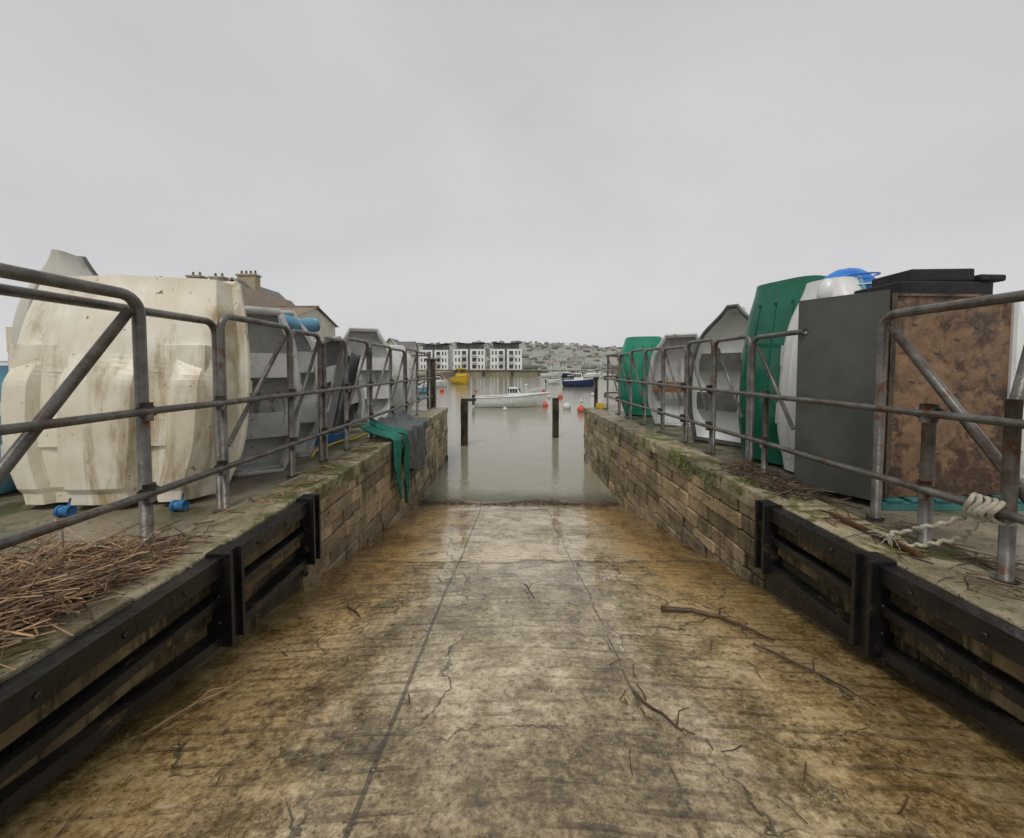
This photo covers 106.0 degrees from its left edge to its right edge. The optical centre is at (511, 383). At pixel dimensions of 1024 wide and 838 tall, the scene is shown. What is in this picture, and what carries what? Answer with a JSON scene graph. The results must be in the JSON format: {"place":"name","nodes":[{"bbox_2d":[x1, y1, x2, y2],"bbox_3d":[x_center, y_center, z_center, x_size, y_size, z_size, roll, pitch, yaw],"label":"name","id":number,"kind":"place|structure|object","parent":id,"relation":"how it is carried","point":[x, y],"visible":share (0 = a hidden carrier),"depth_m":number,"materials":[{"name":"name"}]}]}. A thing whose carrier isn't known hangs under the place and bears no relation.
{"place":"outdoors","nodes":[
{"label":"outdoors","id":0,"kind":"place"},
{"bbox_2d":[155,272,229,280],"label":"slate roofed terrace","id":1,"kind":"structure","parent":0,"point":[200,276],"depth_m":34.30,"materials":[{"name":"brown stone"}]},
{"bbox_2d":[0,398,429,585],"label":"quay ground","id":2,"kind":"structure","parent":0,"point":[17,515],"depth_m":2.67,"materials":[{"name":"concrete"}]},
{"bbox_2d":[0,363,16,493],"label":"blue dinghy","id":3,"kind":"object","parent":2,"relation":"on","point":[7,485],"visible":0.12,"depth_m":3.00,"materials":[{"name":"plastic"}]},
{"bbox_2d":[6,249,98,367],"bbox_3d":[-3.740,-0.120,3.253,0.775,1.982,0.410,-1,2,-20],"label":"cream dinghy","id":4,"kind":"object","parent":2,"relation":"on","point":[60,262],"visible":0.12,"depth_m":3.12,"materials":[{"name":"beige plastic"}]},
{"bbox_2d":[53,498,77,516],"bbox_3d":[-3.002,0.835,2.596,0.086,0.121,0.078,0,2,0],"label":"blue float","id":5,"kind":"object","parent":2,"relation":"on","point":[68,509],"visible":0.99,"depth_m":2.58,"materials":[{"name":"blue plastic"}]},
{"bbox_2d":[0,518,212,669],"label":"reed debris","id":6,"kind":"object","parent":2,"relation":"on","point":[35,584],"visible":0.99,"depth_m":1.65,"materials":[{"name":"brown plant"}]},
{"bbox_2d":[1,274,251,504],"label":"cream dinghy","id":7,"kind":"object","parent":2,"relation":"on","point":[95,463],"visible":0.79,"depth_m":2.75,"materials":[{"name":"beige plastic"}]},
{"bbox_2d":[169,493,189,510],"bbox_3d":[-2.322,0.831,2.696,0.086,0.121,0.078,0,2,0],"label":"blue float","id":8,"kind":"object","parent":2,"relation":"on","point":[177,505],"visible":1,"depth_m":2.68,"materials":[{"name":"blue plastic"}]},
{"bbox_2d":[0,263,432,551],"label":"metal railing","id":9,"kind":"object","parent":2,"relation":"on","point":[145,411],"visible":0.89,"depth_m":2.09,"materials":[{"name":"grey metal"}]},
{"bbox_2d":[259,342,372,423],"bbox_3d":[-2.129,-0.077,4.404,0.346,0.761,2.216,0,2,0],"label":"mooring cord","id":10,"kind":"object","parent":9,"relation":"attached to","point":[285,391],"visible":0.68,"depth_m":4.02,"materials":[{"name":"fabric"}]},
{"bbox_2d":[369,419,409,502],"bbox_3d":[-1.726,1.092,5.466,0.537,1.209,0.168,0,2,0],"label":"green net","id":11,"kind":"object","parent":9,"relation":"attached to","point":[405,433],"visible":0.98,"depth_m":5.44,"materials":[{"name":"fabric"}]},
{"bbox_2d":[0,407,447,750],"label":"stone quay wall","id":12,"kind":"structure","parent":2,"relation":"on","point":[361,505],"depth_m":3.24,"materials":[{"name":"stone"}]},
{"bbox_2d":[0,544,245,821],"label":"black fender frame","id":13,"kind":"object","parent":12,"relation":"attached to","point":[43,753],"visible":1,"depth_m":1.48,"materials":[{"name":"black painted wood"},{"name":"metal bolts"}]},
{"bbox_2d":[228,494,320,622],"bbox_3d":[-1.540,1.117,2.575,0.129,0.501,0.817,0,2,0],"label":"black fender frame","id":14,"kind":"object","parent":12,"relation":"attached to","point":[302,514],"visible":0.9,"depth_m":2.58,"materials":[{"name":"black painted wood"},{"name":"metal bolts"}]},
{"bbox_2d":[170,437,390,544],"bbox_3d":[-1.799,0.787,4.063,0.430,0.044,3.913,0,2,0],"label":"reed debris","id":15,"kind":"object","parent":12,"relation":"on","point":[281,490],"visible":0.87,"depth_m":2.94,"materials":[{"name":"brown plant"}]},
{"bbox_2d":[301,461,371,492],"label":"wall weeds","id":16,"kind":"object","parent":12,"relation":"attached to","point":[333,477],"depth_m":3.39,"materials":[{"name":"green plant"}]},
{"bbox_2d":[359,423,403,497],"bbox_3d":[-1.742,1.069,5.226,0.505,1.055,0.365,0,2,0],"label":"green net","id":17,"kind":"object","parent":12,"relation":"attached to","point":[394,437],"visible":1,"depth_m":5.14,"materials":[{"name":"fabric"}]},
{"bbox_2d":[367,408,425,470],"bbox_3d":[-1.737,0.975,6.191,0.517,0.986,1.828,0,2,0],"label":"grey tarpaulin","id":18,"kind":"object","parent":12,"relation":"on","point":[404,419],"visible":0.84,"depth_m":6.16,"materials":[{"name":"fabric"}]},
{"bbox_2d":[232,306,301,477],"bbox_3d":[-2.626,0.070,3.651,1.089,1.583,0.416,-2,3,-36],"label":"grey dinghy","id":19,"kind":"object","parent":2,"relation":"on","point":[267,428],"visible":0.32,"depth_m":3.81,"materials":[{"name":"grey plastic"}]},
{"bbox_2d":[282,310,318,457],"bbox_3d":[-2.711,0.008,4.323,1.055,1.640,0.427,-1,3,-28],"label":"grey dinghy","id":20,"kind":"object","parent":2,"relation":"on","point":[309,424],"visible":0.18,"depth_m":4.46,"materials":[{"name":"grey plastic"}]},
{"bbox_2d":[284,314,319,331],"bbox_3d":[-2.462,-0.675,4.337,0.170,0.217,0.564,2,3,37],"label":"rolled tarpaulin","id":21,"kind":"object","parent":20,"relation":"on","point":[312,324],"visible":0.41,"depth_m":4.38,"materials":[{"name":"blue plastic"}]},
{"bbox_2d":[314,427,344,444],"bbox_3d":[-2.460,0.701,5.232,0.320,0.180,0.400,0,2,0],"label":"storage crate","id":22,"kind":"object","parent":2,"relation":"on","point":[336,436],"visible":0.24,"depth_m":5.06,"materials":[{"name":"blue plastic"}]},
{"bbox_2d":[310,433,366,458],"bbox_3d":[-2.200,0.747,5.444,0.223,0.056,2.426,0,2,0],"label":"yellow hose","id":23,"kind":"object","parent":2,"relation":"on","point":[313,454],"visible":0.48,"depth_m":5.00,"materials":[{"name":"plastic"}]},
{"bbox_2d":[314,336,364,426],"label":"grey dinghy","id":24,"kind":"object","parent":2,"relation":"on","point":[357,409],"visible":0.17,"depth_m":6.50,"materials":[{"name":"grey plastic"}]},
{"bbox_2d":[327,352,360,426],"bbox_3d":[-2.501,0.169,5.682,0.664,1.270,0.196,2,3,35],"label":"leaning board","id":25,"kind":"object","parent":2,"relation":"on","point":[336,399],"visible":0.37,"depth_m":5.62,"materials":[{"name":"grey wood"}]},
{"bbox_2d":[342,327,393,420],"bbox_3d":[-2.836,-0.175,7.384,1.055,1.760,0.451,-1,3,-25],"label":"grey dinghy","id":26,"kind":"object","parent":2,"relation":"on","point":[370,336],"visible":0.34,"depth_m":7.48,"materials":[{"name":"grey plastic"}]},
{"bbox_2d":[388,345,415,415],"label":"white dinghy","id":27,"kind":"object","parent":2,"relation":"on","point":[396,362],"visible":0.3,"depth_m":8.02,"materials":[{"name":"white plastic"}]},
{"bbox_2d":[214,278,294,307],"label":"white gabled house","id":28,"kind":"structure","parent":0,"point":[252,297],"depth_m":31.44,"materials":[{"name":"brown tile"}]},
{"bbox_2d":[228,270,284,298],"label":"yellow stone house","id":29,"kind":"structure","parent":0,"point":[250,280],"depth_m":33.83,"materials":[{"name":"stone"}]},
{"bbox_2d":[277,306,337,339],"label":"brown roofed house","id":30,"kind":"structure","parent":0,"point":[328,325],"depth_m":32.69,"materials":[{"name":"tile"}]},
{"bbox_2d":[0,343,620,369],"bbox_3d":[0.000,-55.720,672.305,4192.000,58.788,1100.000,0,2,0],"label":"hill terrain","id":31,"kind":"structure","parent":0,"point":[536,352],"depth_m":296.16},
{"bbox_2d":[419,343,451,369],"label":"apartment building","id":32,"kind":"structure","parent":31,"relation":"on","point":[441,354],"depth_m":133.84,"materials":[{"name":"white paint"}]},
{"bbox_2d":[453,342,485,369],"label":"apartment building","id":33,"kind":"structure","parent":31,"relation":"on","point":[471,356],"depth_m":131.78,"materials":[{"name":"white paint"}]},
{"bbox_2d":[490,342,521,369],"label":"apartment building","id":34,"kind":"structure","parent":31,"relation":"on","point":[505,356],"depth_m":129.78,"materials":[{"name":"white paint"}]},
{"bbox_2d":[417,341,622,369],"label":"distant trees","id":35,"kind":"object","parent":31,"relation":"on","point":[527,366],"visible":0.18,"depth_m":258.63,"materials":[{"name":"grey plant"}]},
{"bbox_2d":[449,340,621,368],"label":"hillside houses","id":36,"kind":"structure","parent":31,"relation":"on","point":[572,357],"depth_m":261.48,"materials":[{"name":"painted render"},{"name":"glass"},{"name":"slate"}]},
{"bbox_2d":[386,338,401,344],"bbox_3d":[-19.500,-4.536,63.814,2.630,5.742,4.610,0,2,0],"label":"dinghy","id":37,"kind":"object","parent":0,"point":[390,341],"visible":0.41,"depth_m":61.80,"materials":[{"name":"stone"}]},
{"bbox_2d":[400,342,419,370],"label":"white gabled house","id":38,"kind":"structure","parent":0,"point":[412,345],"depth_m":102.93,"materials":[{"name":"stone"}]},
{"bbox_2d":[415,371,454,381],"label":"harbour quay","id":39,"kind":"structure","parent":0,"point":[445,374],"depth_m":86.80,"materials":[{"name":"stone"}]},
{"bbox_2d":[0,498,1023,837],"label":"concrete slipway","id":40,"kind":"structure","parent":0,"point":[312,698],"depth_m":1.62,"materials":[{"name":"concrete"}]},
{"bbox_2d":[140,681,238,737],"bbox_3d":[-1.371,1.397,1.670,0.045,0.063,0.363,1,3,29],"label":"driftwood branch","id":41,"kind":"object","parent":40,"relation":"on","point":[167,719],"visible":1,"depth_m":1.65,"materials":[{"name":"brown wood"}]},
{"bbox_2d":[345,602,369,616],"bbox_3d":[-1.049,1.507,2.566,0.183,0.047,0.172,0,2,0],"label":"driftwood branch","id":42,"kind":"object","parent":40,"relation":"on","point":[350,608],"visible":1,"depth_m":2.58,"materials":[{"name":"brown wood"}]},
{"bbox_2d":[54,523,932,837],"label":"slipway twigs","id":43,"kind":"object","parent":40,"relation":"on","point":[620,697],"visible":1,"depth_m":1.51,"materials":[{"name":"brown wood"}]},
{"bbox_2d":[419,499,619,506],"bbox_3d":[0.126,2.000,6.486,3.431,0.058,0.514,0,2,0],"label":"seaweed line","id":44,"kind":"object","parent":40,"relation":"on","point":[539,500],"visible":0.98,"depth_m":6.49,"materials":[{"name":"brown plant"}]},
{"bbox_2d":[524,582,539,597],"bbox_3d":[0.152,1.548,2.887,0.125,0.050,0.247,0,2,0],"label":"driftwood branch","id":45,"kind":"object","parent":40,"relation":"on","point":[529,587],"visible":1,"depth_m":2.93,"materials":[{"name":"brown wood"}]},
{"bbox_2d":[197,508,906,837],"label":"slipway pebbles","id":46,"kind":"object","parent":40,"relation":"on","point":[618,736],"visible":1,"depth_m":1.89,"materials":[{"name":"stone"}]},
{"bbox_2d":[632,689,694,734],"bbox_3d":[0.635,1.387,1.637,0.276,0.058,0.129,2,3,33],"label":"driftwood branch","id":47,"kind":"object","parent":40,"relation":"on","point":[642,700],"visible":1,"depth_m":1.62,"materials":[{"name":"brown wood"}]},
{"bbox_2d":[660,606,774,640],"bbox_3d":[1.315,1.488,2.487,0.641,0.086,0.246,2,3,37],"label":"driftwood branch","id":48,"kind":"object","parent":40,"relation":"on","point":[686,610],"visible":1,"depth_m":2.51,"materials":[{"name":"brown wood"}]},
{"bbox_2d":[753,642,875,705],"bbox_3d":[1.526,1.427,1.949,0.150,0.084,0.534,-1,3,-26],"label":"driftwood branch","id":49,"kind":"object","parent":40,"relation":"on","point":[786,658],"visible":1,"depth_m":1.95,"materials":[{"name":"brown wood"}]},
{"bbox_2d":[0,0,1023,360],"label":"sky","id":50,"kind":"structure","parent":0,"point":[604,173],"materials":[{"name":"grey"}]},
{"bbox_2d":[418,375,617,499],"bbox_3d":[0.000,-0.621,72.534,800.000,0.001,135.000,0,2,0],"label":"harbour water","id":51,"kind":"structure","parent":0,"point":[516,452],"depth_m":11.13,"materials":[{"name":"grey liquid"}]},
{"bbox_2d":[418,382,426,393],"bbox_3d":[-8.521,0.462,34.025,2.971,1.175,1.250,1,2,15],"label":"blue cabin boat","id":52,"kind":"object","parent":51,"relation":"on","point":[420,387],"visible":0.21,"depth_m":33.59,"materials":[{"name":"clear plastic"}]},
{"bbox_2d":[425,358,436,407],"bbox_3d":[-2.020,1.490,9.738,0.260,4.240,0.240,0,2,0],"label":"timber mooring post","id":53,"kind":"object","parent":51,"relation":"in","point":[433,375],"visible":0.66,"depth_m":9.59,"materials":[{"name":"wood"}]},
{"bbox_2d":[422,363,447,386],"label":"white cabin boat","id":54,"kind":"object","parent":51,"relation":"on","point":[440,382],"visible":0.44,"depth_m":46.06,"materials":[{"name":"clear plastic"}]},
{"bbox_2d":[450,360,468,383],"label":"yellow fishing boat","id":55,"kind":"object","parent":51,"relation":"on","point":[461,376],"visible":0.91,"depth_m":55.18,"materials":[{"name":"plastic"}]},
{"bbox_2d":[460,398,475,445],"bbox_3d":[-1.288,1.791,11.470,0.455,2.700,0.234,0,2,0],"label":"timber mooring post","id":56,"kind":"object","parent":51,"relation":"in","point":[464,419],"visible":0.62,"depth_m":11.36,"materials":[{"name":"brown wood"}]},
{"bbox_2d":[472,387,550,407],"bbox_3d":[-0.026,0.868,22.918,4.686,1.295,1.601,0,2,0],"label":"white motor boat","id":57,"kind":"object","parent":51,"relation":"on","point":[514,397],"visible":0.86,"depth_m":22.46,"materials":[{"name":"clear plastic"}]},
{"bbox_2d":[419,370,617,374],"bbox_3d":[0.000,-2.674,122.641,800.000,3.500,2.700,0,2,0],"label":"harbour wall","id":58,"kind":"structure","parent":51,"relation":"in","point":[502,372],"depth_m":121.94,"materials":[{"name":"stone"}]},
{"bbox_2d":[538,345,562,376],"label":"white sailing boat","id":59,"kind":"object","parent":51,"relation":"on","point":[552,374],"visible":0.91,"depth_m":95.38,"materials":[{"name":"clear plastic"}]},
{"bbox_2d":[544,378,559,383],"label":"white cabin boat","id":60,"kind":"object","parent":51,"relation":"on","point":[553,381],"visible":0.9,"depth_m":55.53,"materials":[{"name":"clear plastic"}]},
{"bbox_2d":[552,398,558,437],"bbox_3d":[1.439,1.779,12.770,0.207,2.620,0.234,0,2,0],"label":"timber mooring post","id":61,"kind":"object","parent":51,"relation":"in","point":[555,417],"visible":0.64,"depth_m":12.66,"materials":[{"name":"brown wood"}]},
{"bbox_2d":[563,402,570,408],"bbox_3d":[3.080,1.272,21.669,0.453,0.506,0.453,0,2,0],"label":"mooring buoy","id":62,"kind":"object","parent":51,"relation":"on","point":[566,405],"visible":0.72,"depth_m":21.51,"materials":[{"name":"white plastic"}]},
{"bbox_2d":[556,343,582,376],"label":"white sailing boat","id":63,"kind":"object","parent":51,"relation":"on","point":[565,373],"visible":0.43,"depth_m":99.24,"materials":[{"name":"clear plastic"}]},
{"bbox_2d":[562,370,593,386],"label":"blue cabin boat","id":64,"kind":"object","parent":51,"relation":"on","point":[579,380],"visible":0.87,"depth_m":46.50,"materials":[{"name":"clear plastic"}]},
{"bbox_2d":[577,405,584,412],"bbox_3d":[3.600,1.343,20.070,0.433,0.484,0.433,0,2,0],"label":"mooring buoy","id":65,"kind":"object","parent":51,"relation":"on","point":[580,408],"visible":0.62,"depth_m":19.91,"materials":[{"name":"red plastic"}]},
{"bbox_2d":[578,366,602,377],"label":"white cabin boat","id":66,"kind":"object","parent":51,"relation":"on","point":[590,373],"visible":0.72,"depth_m":87.46,"materials":[{"name":"clear plastic"}]},
{"bbox_2d":[593,377,598,406],"bbox_3d":[2.100,1.721,9.717,0.120,3.780,0.120,0,2,0],"label":"timber mooring post","id":67,"kind":"object","parent":51,"relation":"in","point":[595,390],"visible":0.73,"depth_m":9.62,"materials":[{"name":"brown wood"}]},
{"bbox_2d":[595,346,614,377],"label":"white sailing boat","id":68,"kind":"object","parent":51,"relation":"on","point":[604,374],"visible":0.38,"depth_m":91.38,"materials":[{"name":"clear plastic"}]},
{"bbox_2d":[605,371,617,375],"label":"harbour quay","id":69,"kind":"structure","parent":0,"point":[615,373],"depth_m":110.30,"materials":[{"name":"stone"}]},
{"bbox_2d":[583,407,1023,750],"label":"stone quay wall","id":70,"kind":"structure","parent":0,"point":[651,486],"depth_m":3.46,"materials":[{"name":"stone"}]},
{"bbox_2d":[628,436,751,490],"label":"wall weeds","id":71,"kind":"object","parent":70,"relation":"attached to","point":[727,478],"depth_m":3.23,"materials":[{"name":"green plant"}]},
{"bbox_2d":[661,448,720,492],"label":"wall weeds","id":72,"kind":"object","parent":70,"relation":"attached to","point":[690,473],"depth_m":4.01,"materials":[{"name":"green plant"}]},
{"bbox_2d":[718,458,861,508],"bbox_3d":[2.186,0.796,3.298,0.554,0.145,1.352,0,2,0],"label":"reed debris","id":73,"kind":"object","parent":70,"relation":"on","point":[748,470],"visible":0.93,"depth_m":3.12,"materials":[{"name":"brown plant"}]},
{"bbox_2d":[753,500,865,634],"bbox_3d":[1.860,1.123,2.466,0.128,0.501,0.779,0,2,-1],"label":"black fender frame","id":74,"kind":"object","parent":70,"relation":"attached to","point":[775,523],"visible":0.93,"depth_m":2.46,"materials":[{"name":"black painted timber"},{"name":"metal bolts"}]},
{"bbox_2d":[829,511,923,554],"bbox_3d":[2.103,0.862,2.261,0.045,0.024,0.550,0,2,0],"label":"rusty steel angle","id":75,"kind":"object","parent":70,"relation":"on","point":[866,529],"visible":0.94,"depth_m":2.21,"materials":[{"name":"brown metal"}]},
{"bbox_2d":[849,551,1023,749],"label":"black fender frame","id":76,"kind":"object","parent":70,"relation":"attached to","point":[882,585],"visible":1,"depth_m":1.69,"materials":[{"name":"black painted timber"},{"name":"metal bolts"}]},
{"bbox_2d":[862,492,1019,549],"bbox_3d":[2.167,0.713,1.980,0.248,0.375,0.532,-1,2,-14],"label":"knotted rope","id":77,"kind":"object","parent":70,"relation":"on","point":[982,509],"visible":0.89,"depth_m":1.87,"materials":[{"name":"white fabric"}]},
{"bbox_2d":[600,383,1023,585],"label":"quay ground","id":78,"kind":"structure","parent":0,"point":[983,538],"depth_m":2.62,"materials":[{"name":"concrete"}]},
{"bbox_2d":[596,403,604,407],"bbox_3d":[2.150,0.531,9.399,0.200,0.115,0.140,0,2,0],"label":"yellow safety box","id":79,"kind":"object","parent":78,"relation":"on","point":[600,405],"visible":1,"depth_m":9.33,"materials":[{"name":"plastic"}]},
{"bbox_2d":[619,336,661,414],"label":"teal dinghy","id":80,"kind":"object","parent":78,"relation":"on","point":[633,343],"visible":0.52,"depth_m":7.95,"materials":[{"name":"green plastic"}]},
{"bbox_2d":[647,333,698,427],"bbox_3d":[2.945,-0.063,6.718,1.055,1.590,0.445,2,3,35],"label":"grey dinghy","id":81,"kind":"object","parent":78,"relation":"on","point":[672,402],"visible":0.38,"depth_m":6.87,"materials":[{"name":"grey plastic"}]},
{"bbox_2d":[689,304,748,447],"bbox_3d":[2.935,-0.111,5.073,0.471,1.819,1.102,-2,3,-35],"label":"white dinghy","id":82,"kind":"object","parent":78,"relation":"on","point":[730,320],"visible":0.4,"depth_m":5.27,"materials":[{"name":"white plastic"}]},
{"bbox_2d":[737,275,825,464],"bbox_3d":[2.787,-0.109,4.015,0.460,1.900,0.917,-1,2,-20],"label":"green dinghy","id":83,"kind":"object","parent":78,"relation":"on","point":[774,306],"visible":0.31,"depth_m":3.98,"materials":[{"name":"green plastic"}]},
{"bbox_2d":[604,290,1023,584],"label":"metal railing","id":84,"kind":"object","parent":78,"relation":"on","point":[1006,463],"visible":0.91,"depth_m":2.33,"materials":[{"name":"grey metal"}]},
{"bbox_2d":[775,275,865,471],"bbox_3d":[2.791,-0.039,3.503,0.370,1.801,0.816,-1,2,-15],"label":"white dinghy","id":85,"kind":"object","parent":78,"relation":"on","point":[788,357],"visible":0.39,"depth_m":3.62,"materials":[{"name":"white plastic"}]},
{"bbox_2d":[817,268,880,297],"bbox_3d":[2.987,-0.841,3.459,0.560,0.387,0.344,0,2,0],"label":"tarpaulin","id":86,"kind":"object","parent":85,"relation":"on","point":[826,288],"visible":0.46,"depth_m":3.36,"materials":[{"name":"blue plastic"}]},
{"bbox_2d":[799,507,1023,602],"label":"reed debris","id":87,"kind":"object","parent":78,"relation":"on","point":[984,562],"visible":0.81,"depth_m":1.98,"materials":[{"name":"brown plant"}]},
{"bbox_2d":[839,493,1023,509],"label":"wooden pallet","id":88,"kind":"object","parent":78,"relation":"on","point":[900,503],"visible":0.15,"depth_m":2.71,"materials":[{"name":"teal wood"}]},
{"bbox_2d":[794,290,1018,499],"bbox_3d":[2.947,0.084,2.949,1.177,1.485,0.623,0,2,-11],"label":"plywood storage box","id":89,"kind":"object","parent":88,"relation":"on","point":[968,356],"visible":0.85,"depth_m":2.76,"materials":[{"name":"brown wood"}]},
{"bbox_2d":[854,268,1005,293],"bbox_3d":[3.192,-0.745,2.982,0.795,0.201,0.403,0,2,0],"label":"black foam slab","id":90,"kind":"object","parent":89,"relation":"on","point":[948,281],"depth_m":2.80,"materials":[{"name":"black plastic"}]},
{"bbox_2d":[1015,302,1023,478],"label":"white dinghy","id":91,"kind":"object","parent":78,"relation":"on","point":[1020,339],"visible":0.06,"depth_m":2.96,"materials":[{"name":"white plastic"}]}
]}

